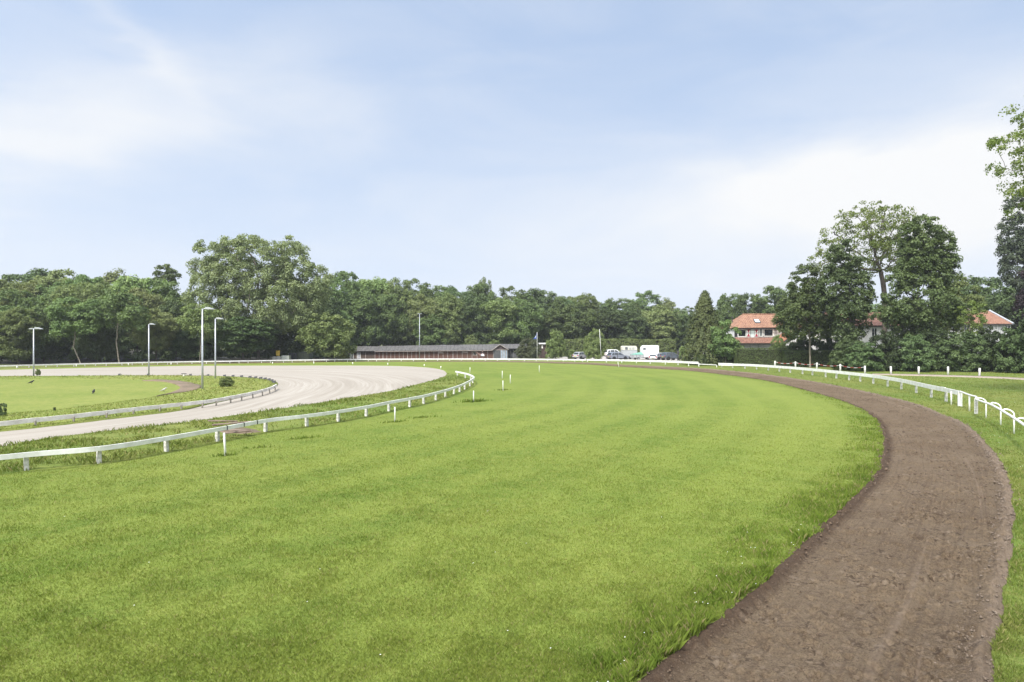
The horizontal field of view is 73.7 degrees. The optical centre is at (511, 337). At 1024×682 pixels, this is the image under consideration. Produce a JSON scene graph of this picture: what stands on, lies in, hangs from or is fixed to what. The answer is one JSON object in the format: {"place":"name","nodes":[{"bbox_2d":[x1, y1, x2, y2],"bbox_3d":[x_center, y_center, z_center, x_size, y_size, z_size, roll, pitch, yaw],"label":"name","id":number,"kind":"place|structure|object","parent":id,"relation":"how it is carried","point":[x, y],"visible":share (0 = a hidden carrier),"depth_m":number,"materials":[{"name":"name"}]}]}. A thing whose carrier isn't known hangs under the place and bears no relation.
{"place":"outdoors","nodes":[
{"label":"outdoors","id":0,"kind":"place"},
{"bbox_2d":[0,379,179,412],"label":"lawn","id":1,"kind":"structure","parent":0,"point":[20,395],"depth_m":59.12,"materials":[{"name":"green plant"}]},
{"bbox_2d":[0,374,277,431],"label":"infield verge","id":2,"kind":"structure","parent":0,"point":[67,422],"depth_m":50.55,"materials":[{"name":"green plant"}]},
{"bbox_2d":[0,384,276,425],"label":"board fence","id":3,"kind":"object","parent":2,"relation":"on","point":[62,417],"visible":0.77,"depth_m":42.01,"materials":[{"name":"grey wood"}]},
{"bbox_2d":[142,379,200,396],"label":"bare soil","id":4,"kind":"structure","parent":2,"relation":"on","point":[184,386],"depth_m":66.48,"materials":[{"name":"beige sand"}]},
{"bbox_2d":[0,365,446,445],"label":"sand track","id":5,"kind":"structure","parent":0,"point":[307,384],"depth_m":70.20,"materials":[{"name":"beige sand"}]},
{"bbox_2d":[0,373,473,474],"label":"bank","id":6,"kind":"structure","parent":0,"point":[281,426],"depth_m":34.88,"materials":[{"name":"green plant"}]},
{"bbox_2d":[0,371,473,470],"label":"rail fence","id":7,"kind":"object","parent":6,"relation":"on","point":[25,456],"visible":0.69,"depth_m":30.44,"materials":[{"name":"white paint"}]},
{"bbox_2d":[0,348,687,363],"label":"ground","id":8,"kind":"structure","parent":0,"point":[60,361],"depth_m":142.74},
{"bbox_2d":[0,289,39,353],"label":"broadleaf tree","id":9,"kind":"object","parent":8,"relation":"on","point":[16,296],"visible":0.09,"depth_m":138.15,"materials":[{"name":"green plant"}]},
{"bbox_2d":[0,279,45,306],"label":"broadleaf tree","id":10,"kind":"object","parent":8,"relation":"on","point":[32,290],"visible":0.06,"depth_m":142.75,"materials":[{"name":"green plant"}]},
{"bbox_2d":[0,306,50,363],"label":"broadleaf tree","id":11,"kind":"object","parent":8,"relation":"on","point":[19,342],"visible":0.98,"depth_m":122.97,"materials":[{"name":"green plant"}]},
{"bbox_2d":[1,268,57,288],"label":"broadleaf tree","id":12,"kind":"object","parent":8,"relation":"on","point":[41,272],"visible":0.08,"depth_m":155.08,"materials":[{"name":"green plant"}]},
{"bbox_2d":[10,295,83,362],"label":"broadleaf tree","id":13,"kind":"object","parent":8,"relation":"on","point":[47,342],"visible":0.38,"depth_m":127.79,"materials":[{"name":"green plant"}]},
{"bbox_2d":[28,268,87,288],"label":"broadleaf tree","id":14,"kind":"object","parent":8,"relation":"on","point":[53,277],"visible":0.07,"depth_m":150.50,"materials":[{"name":"green plant"}]},
{"bbox_2d":[43,283,100,360],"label":"broadleaf tree","id":15,"kind":"object","parent":8,"relation":"on","point":[69,292],"visible":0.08,"depth_m":135.90,"materials":[{"name":"green plant"}]},
{"bbox_2d":[70,280,113,348],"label":"broadleaf tree","id":16,"kind":"object","parent":8,"relation":"on","point":[98,287],"visible":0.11,"depth_m":142.86,"materials":[{"name":"green plant"}]},
{"bbox_2d":[71,309,125,362],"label":"broadleaf tree","id":17,"kind":"object","parent":8,"relation":"on","point":[101,340],"visible":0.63,"depth_m":127.24,"materials":[{"name":"green plant"}]},
{"bbox_2d":[102,287,166,360],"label":"broadleaf tree","id":18,"kind":"object","parent":8,"relation":"on","point":[155,302],"visible":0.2,"depth_m":139.57,"materials":[{"name":"green plant"}]},
{"bbox_2d":[110,274,174,351],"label":"broadleaf tree","id":19,"kind":"object","parent":8,"relation":"on","point":[132,282],"visible":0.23,"depth_m":147.78,"materials":[{"name":"green plant"}]},
{"bbox_2d":[127,308,180,361],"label":"broadleaf tree","id":20,"kind":"object","parent":8,"relation":"on","point":[159,319],"visible":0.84,"depth_m":129.18,"materials":[{"name":"green plant"}]},
{"bbox_2d":[152,264,181,285],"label":"crown tree","id":21,"kind":"object","parent":8,"relation":"on","point":[167,275],"visible":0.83,"depth_m":159.03,"materials":[{"name":"green plant"}]},
{"bbox_2d":[145,278,197,353],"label":"broadleaf tree","id":22,"kind":"object","parent":8,"relation":"on","point":[173,295],"visible":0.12,"depth_m":148.19,"materials":[{"name":"green plant"}]},
{"bbox_2d":[156,300,195,360],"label":"broadleaf tree","id":23,"kind":"object","parent":8,"relation":"on","point":[173,310],"visible":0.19,"depth_m":135.47,"materials":[{"name":"green plant"}]},
{"bbox_2d":[169,329,222,360],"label":"dark understory tree","id":24,"kind":"object","parent":8,"relation":"on","point":[191,345],"visible":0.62,"depth_m":133.97,"materials":[{"name":"green plant"}]},
{"bbox_2d":[180,233,333,359],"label":"giant tree","id":25,"kind":"object","parent":8,"relation":"on","point":[285,282],"visible":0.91,"depth_m":136.78,"materials":[{"name":"green plant"}]},
{"bbox_2d":[252,305,317,355],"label":"dark understory tree","id":26,"kind":"object","parent":8,"relation":"on","point":[285,338],"visible":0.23,"depth_m":149.38,"materials":[{"name":"green plant"}]},
{"bbox_2d":[323,276,354,342],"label":"broadleaf tree","id":27,"kind":"object","parent":8,"relation":"on","point":[336,294],"visible":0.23,"depth_m":174.90,"materials":[{"name":"green plant"}]},
{"bbox_2d":[0,336,684,361],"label":"wood undergrowth","id":28,"kind":"object","parent":8,"relation":"on","point":[126,353],"visible":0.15,"depth_m":137.53,"materials":[{"name":"green plant"}]},
{"bbox_2d":[330,271,363,345],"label":"broadleaf tree","id":29,"kind":"object","parent":8,"relation":"on","point":[344,275],"visible":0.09,"depth_m":183.05,"materials":[{"name":"green plant"}]},
{"bbox_2d":[341,287,382,345],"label":"broadleaf tree","id":30,"kind":"object","parent":8,"relation":"on","point":[364,335],"visible":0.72,"depth_m":176.92,"materials":[{"name":"green plant"}]},
{"bbox_2d":[347,276,394,345],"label":"broadleaf tree","id":31,"kind":"object","parent":8,"relation":"on","point":[378,284],"visible":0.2,"depth_m":188.38,"materials":[{"name":"green plant"}]},
{"bbox_2d":[366,293,409,345],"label":"broadleaf tree","id":32,"kind":"object","parent":8,"relation":"on","point":[390,303],"visible":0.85,"depth_m":180.10,"materials":[{"name":"green plant"}]},
{"bbox_2d":[377,277,412,345],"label":"broadleaf tree","id":33,"kind":"object","parent":8,"relation":"on","point":[397,287],"visible":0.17,"depth_m":189.03,"materials":[{"name":"green plant"}]},
{"bbox_2d":[386,303,417,345],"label":"broadleaf tree","id":34,"kind":"object","parent":8,"relation":"on","point":[404,339],"visible":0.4,"depth_m":182.42,"materials":[{"name":"green plant"}]},
{"bbox_2d":[395,278,432,316],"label":"broadleaf tree","id":35,"kind":"object","parent":8,"relation":"on","point":[423,291],"visible":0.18,"depth_m":193.26,"materials":[{"name":"green plant"}]},
{"bbox_2d":[347,344,500,358],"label":"stable","id":36,"kind":"structure","parent":8,"relation":"on","point":[412,351],"depth_m":170.00,"materials":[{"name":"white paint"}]},
{"bbox_2d":[405,293,442,341],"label":"broadleaf tree","id":37,"kind":"object","parent":8,"relation":"on","point":[419,305],"visible":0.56,"depth_m":183.01,"materials":[{"name":"green plant"}]},
{"bbox_2d":[412,312,451,344],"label":"broadleaf tree","id":38,"kind":"object","parent":8,"relation":"on","point":[427,337],"visible":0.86,"depth_m":180.45,"materials":[{"name":"green plant"}]},
{"bbox_2d":[428,293,466,344],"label":"broadleaf tree","id":39,"kind":"object","parent":8,"relation":"on","point":[447,316],"visible":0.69,"depth_m":184.70,"materials":[{"name":"green plant"}]},
{"bbox_2d":[450,301,491,344],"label":"broadleaf tree","id":40,"kind":"object","parent":8,"relation":"on","point":[470,325],"visible":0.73,"depth_m":186.20,"materials":[{"name":"green plant"}]},
{"bbox_2d":[456,290,493,336],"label":"broadleaf tree","id":41,"kind":"object","parent":8,"relation":"on","point":[469,298],"visible":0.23,"depth_m":191.61,"materials":[{"name":"green plant"}]},
{"bbox_2d":[479,297,520,350],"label":"broadleaf tree","id":42,"kind":"object","parent":8,"relation":"on","point":[498,309],"visible":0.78,"depth_m":186.16,"materials":[{"name":"green plant"}]},
{"bbox_2d":[497,296,545,346],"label":"broadleaf tree","id":43,"kind":"object","parent":8,"relation":"on","point":[527,326],"visible":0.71,"depth_m":188.41,"materials":[{"name":"green plant"}]},
{"bbox_2d":[517,288,555,341],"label":"broadleaf tree","id":44,"kind":"object","parent":8,"relation":"on","point":[538,293],"visible":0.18,"depth_m":206.07,"materials":[{"name":"green plant"}]},
{"bbox_2d":[533,308,571,341],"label":"broadleaf tree","id":45,"kind":"object","parent":8,"relation":"on","point":[548,325],"visible":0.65,"depth_m":193.66,"materials":[{"name":"green plant"}]},
{"bbox_2d":[554,302,598,338],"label":"broadleaf tree","id":46,"kind":"object","parent":8,"relation":"on","point":[576,330],"visible":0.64,"depth_m":195.31,"materials":[{"name":"green plant"}]},
{"bbox_2d":[567,293,600,328],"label":"broadleaf tree","id":47,"kind":"object","parent":8,"relation":"on","point":[582,298],"visible":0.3,"depth_m":223.53,"materials":[{"name":"green plant"}]},
{"bbox_2d":[587,308,623,340],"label":"broadleaf tree","id":48,"kind":"object","parent":8,"relation":"on","point":[604,321],"visible":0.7,"depth_m":198.66,"materials":[{"name":"green plant"}]},
{"bbox_2d":[611,306,656,339],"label":"broadleaf tree","id":49,"kind":"object","parent":8,"relation":"on","point":[633,326],"visible":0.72,"depth_m":200.57,"materials":[{"name":"green plant"}]},
{"bbox_2d":[632,290,664,313],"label":"broadleaf tree","id":50,"kind":"object","parent":8,"relation":"on","point":[644,303],"visible":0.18,"depth_m":237.42,"materials":[{"name":"green plant"}]},
{"bbox_2d":[640,304,676,340],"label":"broadleaf tree","id":51,"kind":"object","parent":8,"relation":"on","point":[655,320],"visible":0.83,"depth_m":202.19,"materials":[{"name":"green plant"}]},
{"bbox_2d":[659,309,689,352],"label":"broadleaf tree","id":52,"kind":"object","parent":8,"relation":"on","point":[679,334],"visible":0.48,"depth_m":205.82,"materials":[{"name":"green plant"}]},
{"bbox_2d":[715,293,745,322],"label":"broadleaf tree","id":53,"kind":"object","parent":8,"relation":"on","point":[725,308],"visible":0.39,"depth_m":188.84,"materials":[{"name":"green plant"}]},
{"bbox_2d":[732,292,766,318],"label":"broadleaf tree","id":54,"kind":"object","parent":8,"relation":"on","point":[744,297],"visible":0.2,"depth_m":184.95,"materials":[{"name":"green plant"}]},
{"bbox_2d":[751,285,786,313],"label":"broadleaf tree","id":55,"kind":"object","parent":8,"relation":"on","point":[766,300],"visible":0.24,"depth_m":181.23,"materials":[{"name":"green plant"}]},
{"bbox_2d":[903,310,1013,355],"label":"orange roof house","id":56,"kind":"structure","parent":8,"relation":"on","point":[996,321],"depth_m":121.00,"materials":[{"name":"white paint"}]},
{"bbox_2d":[949,275,1023,320],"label":"dark back tree","id":57,"kind":"object","parent":8,"relation":"on","point":[1002,303],"visible":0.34,"depth_m":133.00,"materials":[{"name":"green plant"}]},
{"bbox_2d":[994,190,1023,338],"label":"poplar","id":58,"kind":"object","parent":8,"relation":"on","point":[1012,248],"visible":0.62,"depth_m":139.28,"materials":[{"name":"green plant"}]},
{"bbox_2d":[1011,270,1023,329],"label":"copper beech","id":59,"kind":"object","parent":8,"relation":"on","point":[1019,298],"visible":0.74,"depth_m":132.09,"materials":[{"name":"green plant"}]},
{"bbox_2d":[0,362,884,681],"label":"turf","id":60,"kind":"structure","parent":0,"point":[538,384],"depth_m":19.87,"materials":[{"name":"green plant"}]},
{"bbox_2d":[210,389,507,456],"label":"grass tufts","id":61,"kind":"object","parent":60,"relation":"on","point":[306,436],"visible":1,"depth_m":38.36,"materials":[{"name":"green plant"}]},
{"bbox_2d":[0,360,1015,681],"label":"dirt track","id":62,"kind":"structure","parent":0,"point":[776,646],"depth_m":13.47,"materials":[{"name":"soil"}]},
{"bbox_2d":[517,361,1020,681],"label":"soil clods","id":63,"kind":"object","parent":62,"relation":"on","point":[894,519],"visible":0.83,"depth_m":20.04,"materials":[{"name":"brown soil"}]},
{"bbox_2d":[0,360,1023,681],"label":"verge","id":64,"kind":"structure","parent":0,"point":[884,386],"depth_m":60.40,"materials":[{"name":"green plant"}]},
{"bbox_2d":[86,292,151,361],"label":"forked tree","id":65,"kind":"object","parent":64,"relation":"on","point":[128,313],"visible":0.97,"depth_m":121.88,"materials":[{"name":"green plant"}]},
{"bbox_2d":[175,303,221,362],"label":"thin trunk tree","id":66,"kind":"object","parent":64,"relation":"on","point":[193,325],"visible":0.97,"depth_m":125.48,"materials":[{"name":"green plant"}]},
{"bbox_2d":[196,316,281,359],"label":"tree","id":67,"kind":"object","parent":64,"relation":"on","point":[229,340],"visible":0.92,"depth_m":131.21,"materials":[{"name":"green plant"}]},
{"bbox_2d":[0,358,585,367],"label":"rail fence","id":68,"kind":"object","parent":64,"relation":"on","point":[413,359],"visible":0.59,"depth_m":133.19,"materials":[{"name":"white paint"}]},
{"bbox_2d":[679,290,731,364],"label":"weeping conifer","id":69,"kind":"object","parent":64,"relation":"on","point":[704,314],"visible":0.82,"depth_m":117.76,"materials":[{"name":"green plant"}]},
{"bbox_2d":[707,319,743,362],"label":"garden tree","id":70,"kind":"object","parent":64,"relation":"on","point":[719,336],"visible":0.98,"depth_m":114.38,"materials":[{"name":"green plant"}]},
{"bbox_2d":[733,347,788,365],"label":"hedge","id":71,"kind":"object","parent":64,"relation":"on","point":[765,356],"visible":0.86,"depth_m":112.22,"materials":[{"name":"green plant"}]},
{"bbox_2d":[782,350,836,366],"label":"hedge","id":72,"kind":"object","parent":64,"relation":"on","point":[820,357],"visible":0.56,"depth_m":110.22,"materials":[{"name":"green plant"}]},
{"bbox_2d":[806,334,842,351],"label":"shrub","id":73,"kind":"object","parent":64,"relation":"on","point":[829,344],"visible":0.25,"depth_m":114.06,"materials":[{"name":"green plant"}]},
{"bbox_2d":[718,363,961,405],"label":"running rail fence","id":74,"kind":"object","parent":64,"relation":"on","point":[946,391],"visible":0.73,"depth_m":70.26,"materials":[{"name":"white paint"}]},
{"bbox_2d":[814,238,877,349],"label":"dark tree","id":75,"kind":"object","parent":64,"relation":"on","point":[851,304],"visible":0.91,"depth_m":102.00,"materials":[{"name":"green plant"}]},
{"bbox_2d":[827,339,877,370],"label":"thicket shrub","id":76,"kind":"object","parent":64,"relation":"on","point":[837,355],"visible":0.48,"depth_m":98.09,"materials":[{"name":"green plant"}]},
{"bbox_2d":[842,341,886,371],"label":"thicket shrub","id":77,"kind":"object","parent":64,"relation":"on","point":[863,354],"visible":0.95,"depth_m":95.43,"materials":[{"name":"green plant"}]},
{"bbox_2d":[868,329,904,370],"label":"thicket shrub","id":78,"kind":"object","parent":64,"relation":"on","point":[888,340],"visible":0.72,"depth_m":96.64,"materials":[{"name":"green plant"}]},
{"bbox_2d":[775,375,1023,681],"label":"verge edge grass","id":79,"kind":"structure","parent":64,"relation":"on","point":[1006,622],"depth_m":12.49,"materials":[{"name":"green plant"}]},
{"bbox_2d":[887,334,936,371],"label":"thicket shrub","id":80,"kind":"object","parent":64,"relation":"on","point":[923,362],"visible":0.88,"depth_m":94.37,"materials":[{"name":"green plant"}]},
{"bbox_2d":[874,214,969,340],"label":"broad dark tree","id":81,"kind":"object","parent":64,"relation":"on","point":[926,262],"visible":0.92,"depth_m":99.52,"materials":[{"name":"green plant"}]},
{"bbox_2d":[911,324,965,370],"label":"thicket shrub","id":82,"kind":"object","parent":64,"relation":"on","point":[934,338],"visible":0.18,"depth_m":97.24,"materials":[{"name":"green plant"}]},
{"bbox_2d":[932,331,993,371],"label":"thicket shrub","id":83,"kind":"object","parent":64,"relation":"on","point":[955,361],"visible":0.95,"depth_m":94.30,"materials":[{"name":"green plant"}]},
{"bbox_2d":[965,325,1008,371],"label":"thicket shrub","id":84,"kind":"object","parent":64,"relation":"on","point":[986,334],"visible":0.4,"depth_m":94.73,"materials":[{"name":"green plant"}]},
{"bbox_2d":[951,391,1023,433],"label":"tubular rail fence","id":85,"kind":"object","parent":64,"relation":"on","point":[1000,409],"visible":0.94,"depth_m":37.43,"materials":[{"name":"white metal"}]},
{"bbox_2d":[991,326,1023,372],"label":"thicket shrub","id":86,"kind":"object","parent":64,"relation":"on","point":[1004,364],"visible":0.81,"depth_m":92.13,"materials":[{"name":"green plant"}]},
{"bbox_2d":[0,345,1023,372],"bbox_3d":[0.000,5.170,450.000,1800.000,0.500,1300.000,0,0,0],"label":"ground","id":87,"kind":"structure","parent":0,"point":[507,358],"depth_m":132.80,"materials":[{"name":"green plant"}]},
{"bbox_2d":[44,296,114,362],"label":"leaning tree","id":88,"kind":"object","parent":87,"relation":"on","point":[68,323],"visible":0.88,"depth_m":120.51,"materials":[{"name":"green plant"}]},
{"bbox_2d":[295,312,357,360],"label":"round tree","id":89,"kind":"object","parent":87,"relation":"on","point":[334,339],"visible":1,"depth_m":135.24,"materials":[{"name":"green plant"}]},
{"bbox_2d":[514,337,541,358],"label":"shrub","id":90,"kind":"object","parent":87,"relation":"on","point":[522,349],"visible":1,"depth_m":148.25,"materials":[{"name":"green plant"}]},
{"bbox_2d":[562,338,676,355],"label":"hedge","id":91,"kind":"object","parent":87,"relation":"on","point":[664,345],"visible":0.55,"depth_m":181.38,"materials":[{"name":"green plant"}]},
{"bbox_2d":[721,314,817,356],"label":"white house","id":92,"kind":"structure","parent":87,"relation":"on","point":[759,331],"depth_m":124.92,"materials":[{"name":"orange tile"}]},
{"bbox_2d":[771,263,849,367],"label":"pale trunk tree","id":93,"kind":"object","parent":87,"relation":"on","point":[793,318],"visible":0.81,"depth_m":106.81,"materials":[{"name":"green plant"}]},
{"bbox_2d":[815,312,903,349],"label":"red roof house","id":94,"kind":"structure","parent":87,"relation":"on","point":[875,328],"depth_m":123.00,"materials":[{"name":"paint"}]},
{"bbox_2d":[806,200,946,351],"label":"open tree","id":95,"kind":"object","parent":87,"relation":"on","point":[882,244],"visible":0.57,"depth_m":108.56,"materials":[{"name":"green plant"}]},
{"bbox_2d":[926,275,987,334],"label":"light tree","id":96,"kind":"object","parent":87,"relation":"on","point":[967,297],"visible":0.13,"depth_m":110.08,"materials":[{"name":"green plant"}]},
{"bbox_2d":[953,300,987,339],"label":"slim tree","id":97,"kind":"object","parent":87,"relation":"on","point":[972,324],"visible":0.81,"depth_m":97.61,"materials":[{"name":"green plant"}]},
{"bbox_2d":[983,104,1023,219],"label":"overhanging tree","id":98,"kind":"object","parent":87,"relation":"on","point":[994,141],"visible":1,"depth_m":52.98,"materials":[{"name":"green plant"}]},
{"bbox_2d":[0,0,1023,330],"label":"sky","id":99,"kind":"structure","parent":0,"point":[677,150],"materials":[{"name":"blue"}]},
{"bbox_2d":[547,356,678,360],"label":"parking ground","id":100,"kind":"structure","parent":0,"point":[603,357],"depth_m":156.14,"materials":[{"name":"grey asphalt"}]},
{"bbox_2d":[545,329,565,358],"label":"shrub","id":101,"kind":"object","parent":100,"relation":"on","point":[555,351],"visible":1,"depth_m":149.26,"materials":[{"name":"green plant"}]},
{"bbox_2d":[583,328,605,358],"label":"shrub","id":102,"kind":"object","parent":100,"relation":"on","point":[591,346],"visible":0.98,"depth_m":145.02,"materials":[{"name":"green plant"}]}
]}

